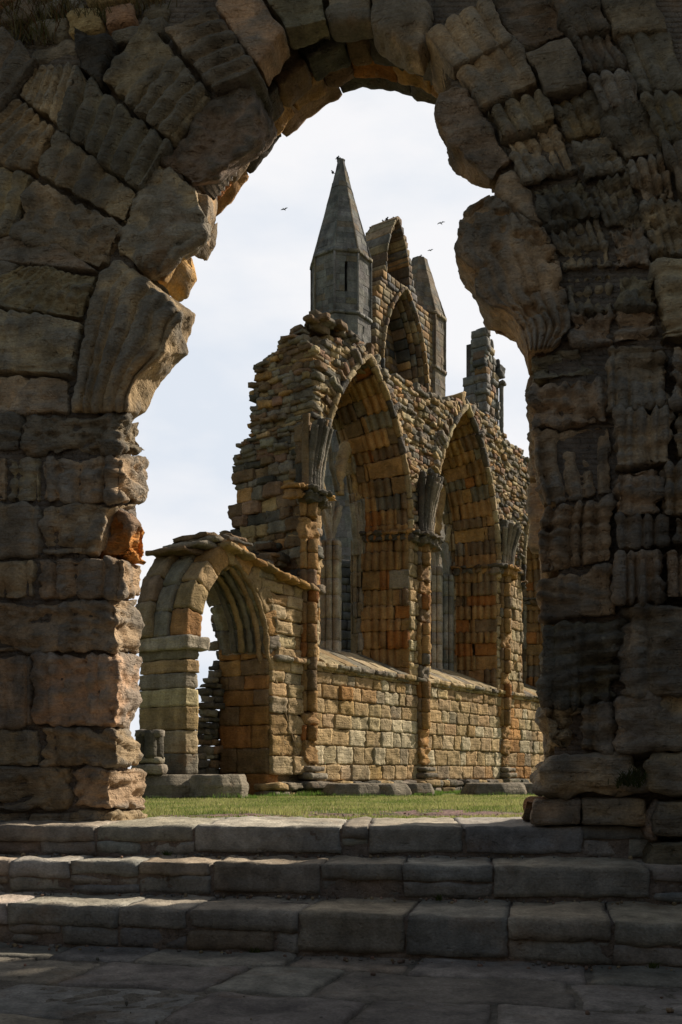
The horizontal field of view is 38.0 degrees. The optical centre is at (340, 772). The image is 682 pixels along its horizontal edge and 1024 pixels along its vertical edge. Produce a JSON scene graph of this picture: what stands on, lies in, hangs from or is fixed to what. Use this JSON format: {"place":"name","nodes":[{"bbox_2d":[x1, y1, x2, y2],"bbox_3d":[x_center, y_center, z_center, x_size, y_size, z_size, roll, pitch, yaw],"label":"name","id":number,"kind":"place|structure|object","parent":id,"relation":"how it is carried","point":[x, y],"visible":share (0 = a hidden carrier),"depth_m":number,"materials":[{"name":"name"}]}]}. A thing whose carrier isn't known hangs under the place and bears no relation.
{"place":"outdoors","nodes":[
{"label":"outdoors","id":0,"kind":"place"},
{"bbox_2d":[128,87,529,768],"label":"sky","id":1,"kind":"structure","parent":0,"point":[253,287],"materials":[{"name":"white"}]},
{"bbox_2d":[145,793,526,817],"bbox_3d":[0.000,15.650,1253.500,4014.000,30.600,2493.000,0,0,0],"label":"ground","id":2,"kind":"structure","parent":0,"point":[448,812],"depth_m":9.80,"materials":[{"name":"green plant"}]},
{"bbox_2d":[142,774,248,798],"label":"pier plinth","id":3,"kind":"structure","parent":2,"relation":"on","point":[179,786],"depth_m":17.98,"materials":[{"name":"stone"}]},
{"bbox_2d":[131,729,167,774],"bbox_3d":[-3.530,-0.366,18.299,0.665,0.870,0.614,0,0,0],"label":"column stump","id":4,"kind":"object","parent":3,"relation":"on","point":[152,761],"visible":0.84,"depth_m":18.06,"materials":[{"name":"stone"}]},
{"bbox_2d":[318,559,350,652],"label":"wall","id":5,"kind":"structure","parent":2,"relation":"on","point":[346,613],"depth_m":39.63,"materials":[{"name":"stone"}]},
{"bbox_2d":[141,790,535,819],"bbox_3d":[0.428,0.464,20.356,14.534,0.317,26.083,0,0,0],"label":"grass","id":6,"kind":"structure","parent":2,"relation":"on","point":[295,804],"depth_m":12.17,"materials":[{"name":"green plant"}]},
{"bbox_2d":[135,309,543,795],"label":"ruined abbey wall","id":7,"kind":"structure","parent":2,"relation":"on","point":[432,677],"depth_m":24.52,"materials":[{"name":"stone"}]},
{"bbox_2d":[0,816,681,967],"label":"stone steps","id":8,"kind":"structure","parent":2,"relation":"on","point":[588,929],"depth_m":5.62,"materials":[{"name":"grey stone"}]},
{"bbox_2d":[0,0,681,864],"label":"stone archway","id":9,"kind":"object","parent":8,"relation":"on","point":[134,150],"visible":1,"depth_m":6.53,"materials":[{"name":"stone"}]},
{"bbox_2d":[0,0,83,47],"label":"grass tuft","id":10,"kind":"object","parent":9,"relation":"on","point":[56,15],"visible":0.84,"depth_m":6.87,"materials":[{"name":"plant"}]},
{"bbox_2d":[63,0,176,24],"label":"grass tuft","id":11,"kind":"object","parent":9,"relation":"on","point":[101,13],"visible":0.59,"depth_m":6.76,"materials":[{"name":"plant"}]},
{"bbox_2d":[608,764,651,788],"bbox_3d":[1.723,0.022,5.864,0.248,0.153,0.183,0,0,-21],"label":"weed plant","id":12,"kind":"object","parent":9,"relation":"attached to","point":[627,779],"visible":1,"depth_m":5.86,"materials":[{"name":"green plant"}]},
{"bbox_2d":[429,894,443,900],"bbox_3d":[0.538,0.708,5.588,0.111,0.045,0.073,0,0,14],"label":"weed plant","id":13,"kind":"object","parent":8,"relation":"on","point":[438,897],"visible":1,"depth_m":5.60,"materials":[{"name":"green plant"}]},
{"bbox_2d":[310,157,446,567],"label":"transept gable","id":14,"kind":"structure","parent":2,"relation":"on","point":[375,286],"depth_m":45.66,"materials":[{"name":"grey stone"}]},
{"bbox_2d":[322,783,434,796],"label":"pier plinth","id":15,"kind":"structure","parent":2,"relation":"on","point":[387,789],"depth_m":21.00,"materials":[{"name":"stone"}]},
{"bbox_2d":[462,327,506,432],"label":"ruined pier","id":16,"kind":"structure","parent":2,"relation":"on","point":[485,373],"depth_m":38.29,"materials":[{"name":"grey stone"}]},
{"bbox_2d":[460,782,533,795],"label":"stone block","id":17,"kind":"structure","parent":2,"relation":"on","point":[510,788],"depth_m":21.93,"materials":[{"name":"stone"}]},
{"bbox_2d":[0,942,681,1023],"bbox_3d":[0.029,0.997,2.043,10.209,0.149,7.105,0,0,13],"label":"paving","id":18,"kind":"structure","parent":0,"point":[393,994],"depth_m":4.35,"materials":[{"name":"stone"}]},
{"bbox_2d":[248,947,262,952],"bbox_3d":[-0.443,0.930,5.150,0.102,0.050,0.054,0,0,0],"label":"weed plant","id":19,"kind":"object","parent":18,"relation":"on","point":[255,951],"visible":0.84,"depth_m":5.15,"materials":[{"name":"green plant"}]},
{"bbox_2d":[643,961,662,968],"bbox_3d":[1.518,0.928,4.753,0.131,0.050,0.069,0,0,0],"label":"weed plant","id":20,"kind":"object","parent":18,"relation":"on","point":[653,965],"visible":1,"depth_m":4.76,"materials":[{"name":"green plant"}]},
{"bbox_2d":[5,812,681,1023],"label":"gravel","id":21,"kind":"structure","parent":0,"point":[453,901],"depth_m":5.55,"materials":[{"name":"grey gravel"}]}
]}

